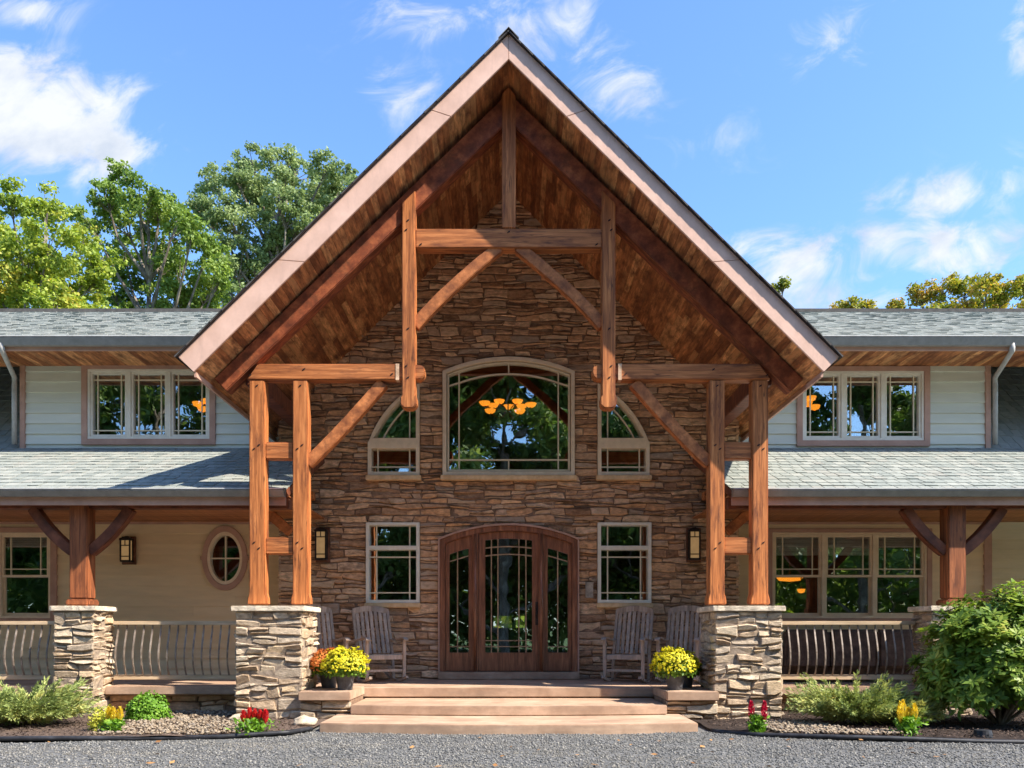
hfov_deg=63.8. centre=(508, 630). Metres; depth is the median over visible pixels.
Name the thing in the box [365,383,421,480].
window
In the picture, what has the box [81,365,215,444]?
window
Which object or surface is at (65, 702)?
juniper
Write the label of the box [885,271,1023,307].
broadleaf tree
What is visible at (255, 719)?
celosia
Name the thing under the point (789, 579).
ceiling lamp
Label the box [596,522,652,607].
window
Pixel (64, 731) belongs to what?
garden bed
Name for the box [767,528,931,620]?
window
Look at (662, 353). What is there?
timber frame house
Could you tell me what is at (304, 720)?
rock
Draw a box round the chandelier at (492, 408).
[479,375,536,419]
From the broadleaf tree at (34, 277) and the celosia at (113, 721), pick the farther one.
the broadleaf tree at (34, 277)
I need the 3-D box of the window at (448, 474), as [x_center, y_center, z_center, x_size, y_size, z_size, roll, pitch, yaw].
[0.000,-3.513,13.700,2.250,2.053,0.300,0,0,0]
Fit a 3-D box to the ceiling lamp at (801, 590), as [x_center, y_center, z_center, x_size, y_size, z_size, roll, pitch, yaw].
[5.551,-0.987,15.600,0.150,0.550,0.150,0,0,0]
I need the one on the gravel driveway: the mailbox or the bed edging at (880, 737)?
the bed edging at (880, 737)
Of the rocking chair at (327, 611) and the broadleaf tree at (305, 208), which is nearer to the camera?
the rocking chair at (327, 611)
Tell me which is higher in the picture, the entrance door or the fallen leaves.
the entrance door
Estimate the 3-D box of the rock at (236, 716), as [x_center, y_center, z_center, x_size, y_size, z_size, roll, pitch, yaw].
[-3.377,1.106,10.299,0.228,0.134,0.187,0,0,22]
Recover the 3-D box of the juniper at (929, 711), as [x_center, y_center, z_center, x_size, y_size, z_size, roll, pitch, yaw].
[4.751,0.945,9.891,1.023,0.451,0.962,0,0,0]
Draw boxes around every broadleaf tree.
[0,174,127,307]
[64,156,233,307]
[182,140,358,307]
[771,275,790,295]
[829,295,877,307]
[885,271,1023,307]
[1011,274,1023,307]
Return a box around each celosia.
[98,706,126,732]
[224,707,279,734]
[747,700,769,732]
[888,699,928,735]
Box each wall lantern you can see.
[119,536,135,564]
[314,527,329,562]
[686,527,700,562]
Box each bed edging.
[0,726,312,740]
[710,728,1023,743]
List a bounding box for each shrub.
[87,704,111,730]
[123,690,173,720]
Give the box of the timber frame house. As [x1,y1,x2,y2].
[0,27,1023,734]
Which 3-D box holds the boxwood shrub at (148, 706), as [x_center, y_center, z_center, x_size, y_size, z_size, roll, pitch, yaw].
[-4.592,0.968,10.469,0.628,0.435,0.548,0,0,0]
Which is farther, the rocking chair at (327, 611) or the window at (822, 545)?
the window at (822, 545)
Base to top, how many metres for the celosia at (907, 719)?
0.425 m
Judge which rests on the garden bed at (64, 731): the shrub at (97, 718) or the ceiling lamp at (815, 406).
the shrub at (97, 718)
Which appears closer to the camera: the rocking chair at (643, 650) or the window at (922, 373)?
the rocking chair at (643, 650)
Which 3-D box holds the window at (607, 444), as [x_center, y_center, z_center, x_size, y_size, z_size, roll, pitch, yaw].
[1.905,-3.291,13.700,0.917,1.609,0.300,0,0,0]
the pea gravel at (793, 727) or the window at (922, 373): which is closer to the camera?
the pea gravel at (793, 727)
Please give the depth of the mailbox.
13.55 m
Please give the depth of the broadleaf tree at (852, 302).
37.76 m
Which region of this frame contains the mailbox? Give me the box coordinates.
[585,582,593,597]
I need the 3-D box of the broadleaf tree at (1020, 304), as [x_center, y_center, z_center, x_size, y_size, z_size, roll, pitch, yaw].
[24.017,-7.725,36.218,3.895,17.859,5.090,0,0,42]
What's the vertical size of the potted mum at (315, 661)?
0.560 m
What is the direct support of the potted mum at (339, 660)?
on the timber frame house
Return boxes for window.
[0,527,57,620]
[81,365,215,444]
[200,526,248,590]
[364,522,420,607]
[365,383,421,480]
[440,356,576,480]
[596,384,651,480]
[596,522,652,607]
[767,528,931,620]
[796,366,929,446]
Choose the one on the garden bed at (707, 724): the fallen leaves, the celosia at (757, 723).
the celosia at (757, 723)
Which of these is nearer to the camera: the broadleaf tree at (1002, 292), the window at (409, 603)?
the window at (409, 603)
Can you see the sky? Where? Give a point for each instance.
(843, 149)
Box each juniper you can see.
[0,676,106,726]
[0,685,33,720]
[784,670,924,724]
[874,691,950,724]
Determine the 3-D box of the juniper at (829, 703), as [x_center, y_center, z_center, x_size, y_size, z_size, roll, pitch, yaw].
[4.197,0.808,10.002,1.769,0.725,1.274,0,0,0]
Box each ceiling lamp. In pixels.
[192,398,205,411]
[777,555,802,581]
[797,564,804,592]
[807,395,819,409]
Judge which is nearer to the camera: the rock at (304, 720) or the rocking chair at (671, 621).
the rock at (304, 720)
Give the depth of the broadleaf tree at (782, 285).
37.10 m
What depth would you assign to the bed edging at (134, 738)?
8.85 m
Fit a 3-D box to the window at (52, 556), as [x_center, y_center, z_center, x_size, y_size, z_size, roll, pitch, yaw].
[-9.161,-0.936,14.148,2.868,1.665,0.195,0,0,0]
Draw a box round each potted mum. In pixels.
[309,647,343,687]
[319,645,370,689]
[648,646,701,689]
[683,656,701,687]
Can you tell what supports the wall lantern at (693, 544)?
attached to the timber frame house
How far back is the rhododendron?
9.56 m
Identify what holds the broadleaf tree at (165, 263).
on the lawn
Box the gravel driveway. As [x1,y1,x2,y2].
[0,723,1023,767]
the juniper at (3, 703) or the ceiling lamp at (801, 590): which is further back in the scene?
the ceiling lamp at (801, 590)
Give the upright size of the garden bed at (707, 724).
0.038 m
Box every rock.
[228,713,240,720]
[293,715,317,725]
[973,729,992,737]
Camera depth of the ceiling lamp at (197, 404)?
14.83 m
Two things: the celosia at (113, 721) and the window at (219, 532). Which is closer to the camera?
the celosia at (113, 721)
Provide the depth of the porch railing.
12.62 m
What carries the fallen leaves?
on the gravel driveway
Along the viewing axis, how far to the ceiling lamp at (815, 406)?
14.83 m
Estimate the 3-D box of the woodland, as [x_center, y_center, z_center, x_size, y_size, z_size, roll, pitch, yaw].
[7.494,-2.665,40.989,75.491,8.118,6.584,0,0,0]
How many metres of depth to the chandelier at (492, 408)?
15.59 m
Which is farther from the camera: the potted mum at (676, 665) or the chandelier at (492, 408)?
the chandelier at (492, 408)
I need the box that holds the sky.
[0,0,1023,627]
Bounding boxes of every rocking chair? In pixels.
[306,605,350,650]
[351,606,408,682]
[601,606,653,681]
[654,605,700,682]
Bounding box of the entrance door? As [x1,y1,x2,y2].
[440,525,577,671]
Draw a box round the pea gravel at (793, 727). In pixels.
[88,710,903,734]
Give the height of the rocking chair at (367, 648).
1.212 m
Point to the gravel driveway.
(702, 728)
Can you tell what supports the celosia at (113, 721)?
on the garden bed at (64, 731)
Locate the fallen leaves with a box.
[48,736,944,766]
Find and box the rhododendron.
[906,578,1023,724]
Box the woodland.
[493,616,524,627]
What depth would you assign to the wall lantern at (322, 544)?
13.47 m
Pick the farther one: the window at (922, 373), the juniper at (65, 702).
the window at (922, 373)
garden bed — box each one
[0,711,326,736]
[694,711,1023,739]
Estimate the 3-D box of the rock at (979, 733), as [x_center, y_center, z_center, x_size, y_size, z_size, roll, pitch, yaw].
[5.134,1.110,8.902,0.200,0.080,0.197,0,0,0]
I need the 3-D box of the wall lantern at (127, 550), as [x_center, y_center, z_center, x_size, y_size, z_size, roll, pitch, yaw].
[-6.484,-1.369,13.982,0.230,0.475,0.175,0,0,0]
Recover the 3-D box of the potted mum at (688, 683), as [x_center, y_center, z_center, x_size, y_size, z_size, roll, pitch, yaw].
[2.441,0.558,11.350,0.476,0.444,0.460,0,0,0]

